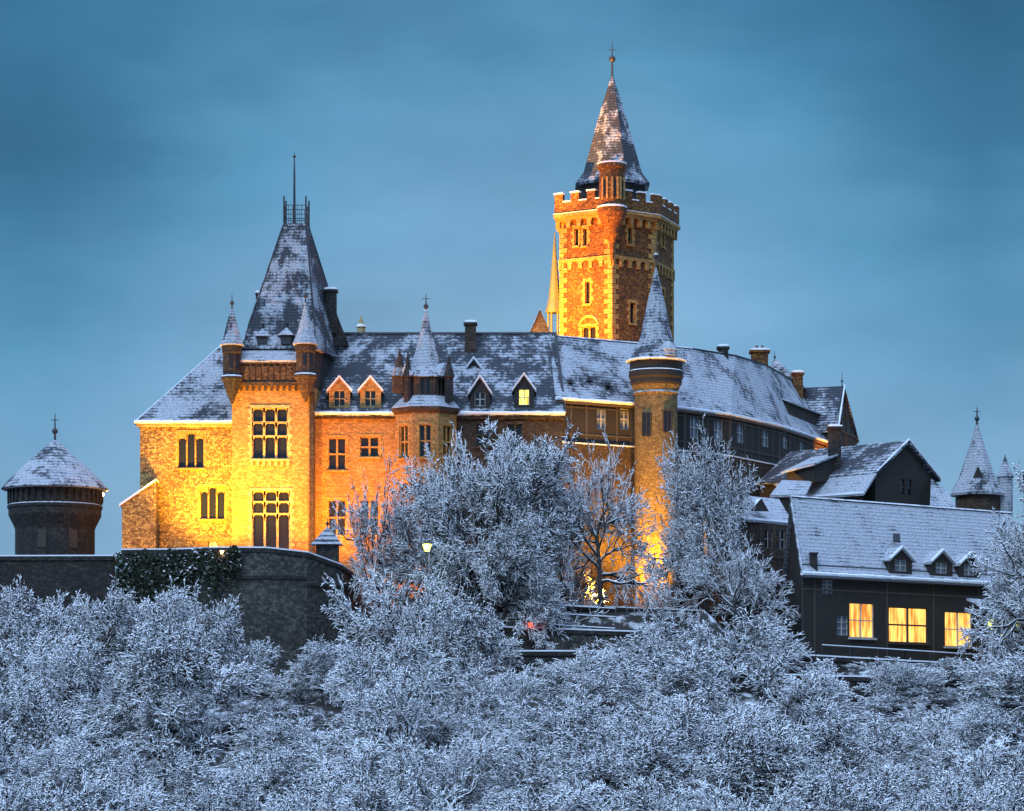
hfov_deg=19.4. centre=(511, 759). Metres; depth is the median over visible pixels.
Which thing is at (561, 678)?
snowy tree
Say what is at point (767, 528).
corner house
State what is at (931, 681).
snowy tree
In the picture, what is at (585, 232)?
window
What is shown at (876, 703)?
snowy tree
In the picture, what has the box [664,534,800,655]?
snowy tree
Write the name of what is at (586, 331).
window
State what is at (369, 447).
window
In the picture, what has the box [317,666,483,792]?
snowy tree
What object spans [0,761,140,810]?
snowy tree
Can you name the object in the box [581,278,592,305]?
window
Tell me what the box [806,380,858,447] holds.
gabled house
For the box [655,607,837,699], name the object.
snowy tree
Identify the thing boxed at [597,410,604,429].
window
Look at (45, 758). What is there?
snowy tree
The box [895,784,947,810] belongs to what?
frosted shrub
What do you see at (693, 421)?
window
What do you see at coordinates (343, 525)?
window
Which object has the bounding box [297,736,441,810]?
snowy tree
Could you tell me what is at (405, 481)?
window
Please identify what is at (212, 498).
window
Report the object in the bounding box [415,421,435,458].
window
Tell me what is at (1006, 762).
frosted shrub
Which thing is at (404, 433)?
window
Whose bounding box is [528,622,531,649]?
lantern
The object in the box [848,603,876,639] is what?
window
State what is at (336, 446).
window
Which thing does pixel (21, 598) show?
snowy tree
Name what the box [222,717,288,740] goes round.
frosted shrub
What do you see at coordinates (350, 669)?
snowy tree
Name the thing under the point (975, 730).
snowy tree
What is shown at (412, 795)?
snowy tree
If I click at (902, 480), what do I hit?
window
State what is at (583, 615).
terrace railing
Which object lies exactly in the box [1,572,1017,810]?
ground
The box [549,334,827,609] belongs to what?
curved wing
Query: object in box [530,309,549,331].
gable
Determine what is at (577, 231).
window
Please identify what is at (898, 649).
house railing
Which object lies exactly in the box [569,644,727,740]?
snowy tree
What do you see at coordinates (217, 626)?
snowy tree
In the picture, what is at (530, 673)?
snowy tree
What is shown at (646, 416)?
window
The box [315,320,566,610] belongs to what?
palace wing
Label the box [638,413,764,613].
snowy tree
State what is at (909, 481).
window
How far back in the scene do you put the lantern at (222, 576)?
280.96 m
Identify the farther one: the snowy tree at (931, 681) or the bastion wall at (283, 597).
the bastion wall at (283, 597)
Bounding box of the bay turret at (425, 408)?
[390,298,459,613]
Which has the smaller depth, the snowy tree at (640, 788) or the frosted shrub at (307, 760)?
the snowy tree at (640, 788)
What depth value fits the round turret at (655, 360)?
301.60 m
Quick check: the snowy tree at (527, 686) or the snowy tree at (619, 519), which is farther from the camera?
the snowy tree at (619, 519)
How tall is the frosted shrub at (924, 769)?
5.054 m
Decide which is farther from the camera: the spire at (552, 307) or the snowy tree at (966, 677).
the spire at (552, 307)
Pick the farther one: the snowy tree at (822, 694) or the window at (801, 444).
the window at (801, 444)
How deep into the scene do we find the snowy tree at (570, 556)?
288.82 m
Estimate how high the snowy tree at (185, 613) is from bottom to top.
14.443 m
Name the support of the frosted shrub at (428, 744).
on the ground
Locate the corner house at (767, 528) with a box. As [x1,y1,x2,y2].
[701,495,787,660]
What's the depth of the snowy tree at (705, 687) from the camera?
249.60 m
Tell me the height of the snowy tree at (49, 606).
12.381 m
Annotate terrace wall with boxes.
[0,555,114,677]
[788,654,938,673]
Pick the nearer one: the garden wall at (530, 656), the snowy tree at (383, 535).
the garden wall at (530, 656)
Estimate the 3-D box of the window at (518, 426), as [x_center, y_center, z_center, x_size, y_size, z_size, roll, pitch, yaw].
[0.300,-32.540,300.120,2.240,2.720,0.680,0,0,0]
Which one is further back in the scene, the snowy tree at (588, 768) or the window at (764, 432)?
the window at (764, 432)
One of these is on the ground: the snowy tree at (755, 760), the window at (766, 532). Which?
the snowy tree at (755, 760)
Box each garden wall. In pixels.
[476,626,742,665]
[491,602,717,620]
[512,650,700,686]
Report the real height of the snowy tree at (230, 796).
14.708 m
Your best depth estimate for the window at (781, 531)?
298.69 m
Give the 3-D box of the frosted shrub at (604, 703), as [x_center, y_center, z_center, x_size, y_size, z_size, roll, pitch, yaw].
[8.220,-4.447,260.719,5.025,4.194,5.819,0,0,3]
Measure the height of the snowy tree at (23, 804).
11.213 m
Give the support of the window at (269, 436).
in the gate tower at (278, 359)
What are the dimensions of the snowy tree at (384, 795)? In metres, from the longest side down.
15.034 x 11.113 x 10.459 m
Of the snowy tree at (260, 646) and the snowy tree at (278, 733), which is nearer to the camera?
the snowy tree at (278, 733)
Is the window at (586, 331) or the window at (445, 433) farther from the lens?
the window at (586, 331)
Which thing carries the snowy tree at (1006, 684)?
on the ground
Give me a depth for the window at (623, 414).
304.81 m
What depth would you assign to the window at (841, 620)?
288.52 m
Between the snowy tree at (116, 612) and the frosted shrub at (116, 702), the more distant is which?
the snowy tree at (116, 612)
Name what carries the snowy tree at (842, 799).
on the ground
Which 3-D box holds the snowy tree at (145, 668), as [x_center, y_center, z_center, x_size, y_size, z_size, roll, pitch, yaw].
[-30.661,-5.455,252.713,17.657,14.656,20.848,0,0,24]
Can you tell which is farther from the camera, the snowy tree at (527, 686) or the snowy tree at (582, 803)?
the snowy tree at (527, 686)
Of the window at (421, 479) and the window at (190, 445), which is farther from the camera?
the window at (190, 445)
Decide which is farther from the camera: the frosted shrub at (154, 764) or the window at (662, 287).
the window at (662, 287)
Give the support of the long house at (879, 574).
on the ground
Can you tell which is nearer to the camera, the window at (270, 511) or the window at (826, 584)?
the window at (826, 584)
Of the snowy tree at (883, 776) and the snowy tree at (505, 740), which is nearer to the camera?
the snowy tree at (883, 776)
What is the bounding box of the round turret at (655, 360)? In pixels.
[626,253,686,607]
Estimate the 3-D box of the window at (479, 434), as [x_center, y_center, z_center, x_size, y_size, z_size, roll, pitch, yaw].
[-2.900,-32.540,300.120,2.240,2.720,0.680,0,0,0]
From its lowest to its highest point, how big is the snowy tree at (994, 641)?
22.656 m
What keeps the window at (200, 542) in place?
in the wing at (181, 497)
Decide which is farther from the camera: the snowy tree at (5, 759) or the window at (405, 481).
the window at (405, 481)
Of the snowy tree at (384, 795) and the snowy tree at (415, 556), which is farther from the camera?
the snowy tree at (415, 556)
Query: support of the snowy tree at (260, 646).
on the ground
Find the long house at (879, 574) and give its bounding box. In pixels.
[782,495,1017,660]
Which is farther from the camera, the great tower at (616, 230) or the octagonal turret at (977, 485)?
the octagonal turret at (977, 485)
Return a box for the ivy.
[113,545,242,635]
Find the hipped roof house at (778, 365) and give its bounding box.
[771,353,825,408]
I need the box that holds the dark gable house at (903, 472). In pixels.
[757,424,955,507]
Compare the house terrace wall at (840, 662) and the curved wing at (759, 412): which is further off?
the curved wing at (759, 412)
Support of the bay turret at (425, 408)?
attached to the palace wing at (505, 379)
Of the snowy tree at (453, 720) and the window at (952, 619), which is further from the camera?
the window at (952, 619)
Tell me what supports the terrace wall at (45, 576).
on the ground
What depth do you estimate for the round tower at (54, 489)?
298.45 m
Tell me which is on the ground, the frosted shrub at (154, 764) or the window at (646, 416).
the frosted shrub at (154, 764)
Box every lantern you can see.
[220,549,223,604]
[422,541,431,606]
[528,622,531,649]
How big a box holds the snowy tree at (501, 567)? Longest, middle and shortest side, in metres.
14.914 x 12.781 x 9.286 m
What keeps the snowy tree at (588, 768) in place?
on the ground
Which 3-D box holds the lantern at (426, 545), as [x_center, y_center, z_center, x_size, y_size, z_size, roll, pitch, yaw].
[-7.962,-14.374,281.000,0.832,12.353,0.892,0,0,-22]
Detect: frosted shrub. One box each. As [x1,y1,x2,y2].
[91,695,153,732]
[118,752,161,776]
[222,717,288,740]
[283,743,344,787]
[417,712,469,746]
[587,690,627,718]
[858,760,920,803]
[888,736,941,771]
[894,761,954,801]
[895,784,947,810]
[901,702,938,730]
[929,766,977,792]
[993,744,1016,776]
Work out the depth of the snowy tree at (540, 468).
287.76 m
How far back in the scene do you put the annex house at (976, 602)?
289.21 m
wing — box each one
[119,346,231,548]
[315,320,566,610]
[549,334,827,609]
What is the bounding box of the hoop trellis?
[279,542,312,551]
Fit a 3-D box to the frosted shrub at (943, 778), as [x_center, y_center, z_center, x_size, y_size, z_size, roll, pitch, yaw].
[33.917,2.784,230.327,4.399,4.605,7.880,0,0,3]
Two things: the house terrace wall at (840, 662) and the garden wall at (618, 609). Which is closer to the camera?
the house terrace wall at (840, 662)
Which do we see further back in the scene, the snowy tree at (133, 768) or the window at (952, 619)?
the window at (952, 619)
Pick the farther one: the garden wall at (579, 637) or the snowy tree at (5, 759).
the garden wall at (579, 637)
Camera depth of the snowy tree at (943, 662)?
273.28 m
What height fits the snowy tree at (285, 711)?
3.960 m
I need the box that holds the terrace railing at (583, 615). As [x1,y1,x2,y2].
[527,604,614,628]
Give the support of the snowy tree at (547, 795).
on the ground
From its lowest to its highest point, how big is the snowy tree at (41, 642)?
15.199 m
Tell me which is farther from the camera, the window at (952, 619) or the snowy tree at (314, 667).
the window at (952, 619)
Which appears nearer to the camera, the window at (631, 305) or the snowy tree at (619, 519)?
the snowy tree at (619, 519)
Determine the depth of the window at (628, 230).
331.84 m
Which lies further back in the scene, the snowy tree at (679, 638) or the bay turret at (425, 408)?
the bay turret at (425, 408)
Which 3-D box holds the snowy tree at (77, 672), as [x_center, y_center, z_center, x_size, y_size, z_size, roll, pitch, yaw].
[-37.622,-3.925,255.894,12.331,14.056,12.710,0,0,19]
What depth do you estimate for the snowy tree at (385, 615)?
275.59 m
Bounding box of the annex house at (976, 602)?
[966,598,1023,660]
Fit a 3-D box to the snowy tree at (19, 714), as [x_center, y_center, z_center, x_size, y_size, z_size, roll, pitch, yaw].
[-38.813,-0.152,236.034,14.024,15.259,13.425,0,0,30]
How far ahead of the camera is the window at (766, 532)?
297.28 m
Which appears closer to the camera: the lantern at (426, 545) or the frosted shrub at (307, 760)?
the frosted shrub at (307, 760)
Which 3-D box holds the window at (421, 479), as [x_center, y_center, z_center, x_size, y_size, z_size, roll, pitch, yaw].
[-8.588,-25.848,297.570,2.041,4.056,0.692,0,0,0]
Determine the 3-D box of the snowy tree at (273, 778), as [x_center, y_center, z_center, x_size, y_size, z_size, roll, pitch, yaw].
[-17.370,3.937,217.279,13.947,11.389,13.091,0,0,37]
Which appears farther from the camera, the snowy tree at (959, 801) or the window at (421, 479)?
the window at (421, 479)
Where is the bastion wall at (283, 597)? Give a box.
[121,546,360,676]
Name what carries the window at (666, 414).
in the round turret at (655, 360)
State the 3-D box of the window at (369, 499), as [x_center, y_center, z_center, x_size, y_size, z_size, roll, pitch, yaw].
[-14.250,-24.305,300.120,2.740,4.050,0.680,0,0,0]
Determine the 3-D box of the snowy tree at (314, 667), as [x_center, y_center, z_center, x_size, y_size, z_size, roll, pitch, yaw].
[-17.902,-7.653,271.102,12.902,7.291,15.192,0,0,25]
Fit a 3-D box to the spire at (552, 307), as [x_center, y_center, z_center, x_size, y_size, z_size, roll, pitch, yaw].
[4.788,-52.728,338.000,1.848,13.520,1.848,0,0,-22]
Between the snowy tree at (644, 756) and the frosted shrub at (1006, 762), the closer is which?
the snowy tree at (644, 756)
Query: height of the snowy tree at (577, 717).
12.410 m
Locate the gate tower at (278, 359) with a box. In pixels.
[220,152,348,553]
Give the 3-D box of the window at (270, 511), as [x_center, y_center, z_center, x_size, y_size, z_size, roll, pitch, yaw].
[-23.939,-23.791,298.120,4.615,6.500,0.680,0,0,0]
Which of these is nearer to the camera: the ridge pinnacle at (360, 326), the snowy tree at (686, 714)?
the snowy tree at (686, 714)
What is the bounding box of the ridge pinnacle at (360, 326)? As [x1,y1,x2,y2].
[356,316,365,331]
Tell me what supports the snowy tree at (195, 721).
on the ground
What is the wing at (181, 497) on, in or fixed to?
on the ground
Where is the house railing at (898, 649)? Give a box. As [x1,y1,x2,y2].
[822,644,985,660]
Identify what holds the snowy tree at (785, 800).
on the ground
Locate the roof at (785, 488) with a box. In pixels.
[770,480,811,514]
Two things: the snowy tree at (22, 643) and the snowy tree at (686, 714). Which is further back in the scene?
the snowy tree at (22, 643)
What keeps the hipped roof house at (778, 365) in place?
on the ground
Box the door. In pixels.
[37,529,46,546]
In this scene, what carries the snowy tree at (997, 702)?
on the ground
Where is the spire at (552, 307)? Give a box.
[546,232,559,334]
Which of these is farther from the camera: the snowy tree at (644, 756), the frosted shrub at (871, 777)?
the frosted shrub at (871, 777)
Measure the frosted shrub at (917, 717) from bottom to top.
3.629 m
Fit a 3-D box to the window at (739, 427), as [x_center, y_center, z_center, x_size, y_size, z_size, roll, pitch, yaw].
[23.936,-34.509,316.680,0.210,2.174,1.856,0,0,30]
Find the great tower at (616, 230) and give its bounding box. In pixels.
[553,42,680,341]
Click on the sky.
(845, 178)
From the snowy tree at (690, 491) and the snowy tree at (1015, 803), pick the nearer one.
the snowy tree at (1015, 803)
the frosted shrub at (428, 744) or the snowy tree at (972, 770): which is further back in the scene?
the frosted shrub at (428, 744)
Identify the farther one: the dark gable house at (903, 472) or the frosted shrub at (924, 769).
the dark gable house at (903, 472)
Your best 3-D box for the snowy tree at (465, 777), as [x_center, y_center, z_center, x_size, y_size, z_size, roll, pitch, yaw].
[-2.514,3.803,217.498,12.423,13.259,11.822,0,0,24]
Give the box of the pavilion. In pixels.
[311,518,342,561]
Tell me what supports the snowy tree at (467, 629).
on the ground
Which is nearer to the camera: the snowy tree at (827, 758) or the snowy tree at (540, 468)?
the snowy tree at (827, 758)
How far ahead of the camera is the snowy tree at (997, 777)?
219.06 m
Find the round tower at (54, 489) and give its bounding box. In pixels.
[1,419,108,554]
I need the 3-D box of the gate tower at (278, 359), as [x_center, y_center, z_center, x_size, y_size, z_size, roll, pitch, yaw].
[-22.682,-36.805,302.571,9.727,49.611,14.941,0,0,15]
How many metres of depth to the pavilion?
287.95 m
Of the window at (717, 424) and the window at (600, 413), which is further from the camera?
the window at (717, 424)
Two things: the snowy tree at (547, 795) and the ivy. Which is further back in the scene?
the ivy
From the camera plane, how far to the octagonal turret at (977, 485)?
348.40 m
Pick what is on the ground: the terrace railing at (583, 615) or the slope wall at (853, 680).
the slope wall at (853, 680)
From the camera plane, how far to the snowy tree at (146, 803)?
204.72 m
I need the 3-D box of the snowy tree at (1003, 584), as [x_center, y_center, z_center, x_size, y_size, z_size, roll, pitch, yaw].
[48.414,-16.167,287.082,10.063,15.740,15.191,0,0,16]
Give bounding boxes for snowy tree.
[0,574,105,685]
[0,584,153,697]
[0,603,48,699]
[0,619,120,725]
[0,662,111,791]
[0,718,119,807]
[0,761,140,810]
[0,772,62,810]
[8,632,136,735]
[9,727,159,810]
[47,773,169,810]
[54,576,247,702]
[57,607,261,761]
[65,575,156,693]
[83,728,222,810]
[106,675,291,760]
[126,579,272,710]
[148,748,317,810]
[184,634,319,702]
[186,736,361,810]
[203,697,352,735]
[214,708,382,781]
[255,633,384,706]
[273,768,414,810]
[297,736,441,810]
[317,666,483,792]
[319,625,481,750]
[320,564,453,689]
[327,446,423,644]
[337,764,508,810]
[372,485,495,643]
[374,721,520,810]
[385,582,524,708]
[391,421,608,627]
[404,687,520,755]
[427,414,616,605]
[449,662,561,740]
[450,728,575,783]
[467,701,629,746]
[470,510,578,649]
[481,731,676,810]
[489,683,672,774]
[498,782,676,810]
[500,712,646,738]
[511,778,628,810]
[520,637,660,721]
[520,653,650,688]
[531,710,736,810]
[534,474,595,615]
[538,430,675,627]
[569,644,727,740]
[573,693,767,789]
[595,614,767,688]
[606,766,744,810]
[612,695,842,768]
[619,639,792,741]
[631,778,811,810]
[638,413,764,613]
[654,702,856,810]
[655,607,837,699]
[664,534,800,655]
[695,658,889,762]
[726,750,855,802]
[749,700,899,785]
[762,750,916,810]
[791,756,902,810]
[839,657,959,720]
[845,656,993,687]
[849,702,1015,778]
[851,693,1023,745]
[872,663,989,711]
[890,734,1023,810]
[890,758,1003,810]
[905,697,1023,780]
[917,643,1023,739]
[941,765,1023,810]
[943,655,1023,690]
[957,459,1023,665]
[962,743,1023,810]
[964,512,1023,663]
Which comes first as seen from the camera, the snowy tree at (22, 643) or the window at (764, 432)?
the snowy tree at (22, 643)
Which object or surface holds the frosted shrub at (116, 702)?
on the ground
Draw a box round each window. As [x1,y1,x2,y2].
[174,430,207,469]
[194,538,231,546]
[196,484,228,520]
[248,405,291,465]
[248,488,293,548]
[324,435,349,471]
[324,497,349,536]
[356,434,382,458]
[356,497,382,536]
[396,422,410,460]
[396,479,410,507]
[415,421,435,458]
[415,479,435,519]
[440,422,454,459]
[472,421,493,447]
[504,421,525,447]
[571,225,581,247]
[578,323,598,338]
[579,225,589,247]
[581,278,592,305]
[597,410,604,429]
[620,409,627,429]
[625,224,634,246]
[627,299,637,325]
[642,411,651,435]
[660,232,665,249]
[661,286,665,305]
[662,409,671,431]
[690,417,697,438]
[714,420,721,441]
[737,424,742,442]
[762,428,767,446]
[764,530,771,547]
[777,530,783,548]
[783,431,786,448]
[800,442,803,450]
[822,580,831,592]
[837,616,846,634]
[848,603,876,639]
[888,607,930,645]
[901,479,904,494]
[908,480,911,495]
[944,612,972,648]
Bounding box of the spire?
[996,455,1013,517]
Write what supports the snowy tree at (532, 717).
on the ground
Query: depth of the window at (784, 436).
327.57 m
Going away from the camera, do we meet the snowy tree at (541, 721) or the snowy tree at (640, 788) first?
the snowy tree at (640, 788)
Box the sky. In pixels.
[0,0,1023,570]
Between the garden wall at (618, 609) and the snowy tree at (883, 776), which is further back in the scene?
the garden wall at (618, 609)
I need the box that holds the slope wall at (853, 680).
[733,672,971,701]
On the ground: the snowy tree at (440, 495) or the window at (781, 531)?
the snowy tree at (440, 495)
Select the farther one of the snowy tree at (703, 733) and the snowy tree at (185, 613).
the snowy tree at (185, 613)
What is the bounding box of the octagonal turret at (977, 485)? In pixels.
[950,410,1003,510]
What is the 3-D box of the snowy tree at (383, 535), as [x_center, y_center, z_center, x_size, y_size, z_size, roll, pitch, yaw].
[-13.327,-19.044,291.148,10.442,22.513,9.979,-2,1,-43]
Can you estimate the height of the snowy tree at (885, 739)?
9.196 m
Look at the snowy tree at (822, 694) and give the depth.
251.94 m
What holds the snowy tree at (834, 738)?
on the ground
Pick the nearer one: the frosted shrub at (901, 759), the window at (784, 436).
the frosted shrub at (901, 759)

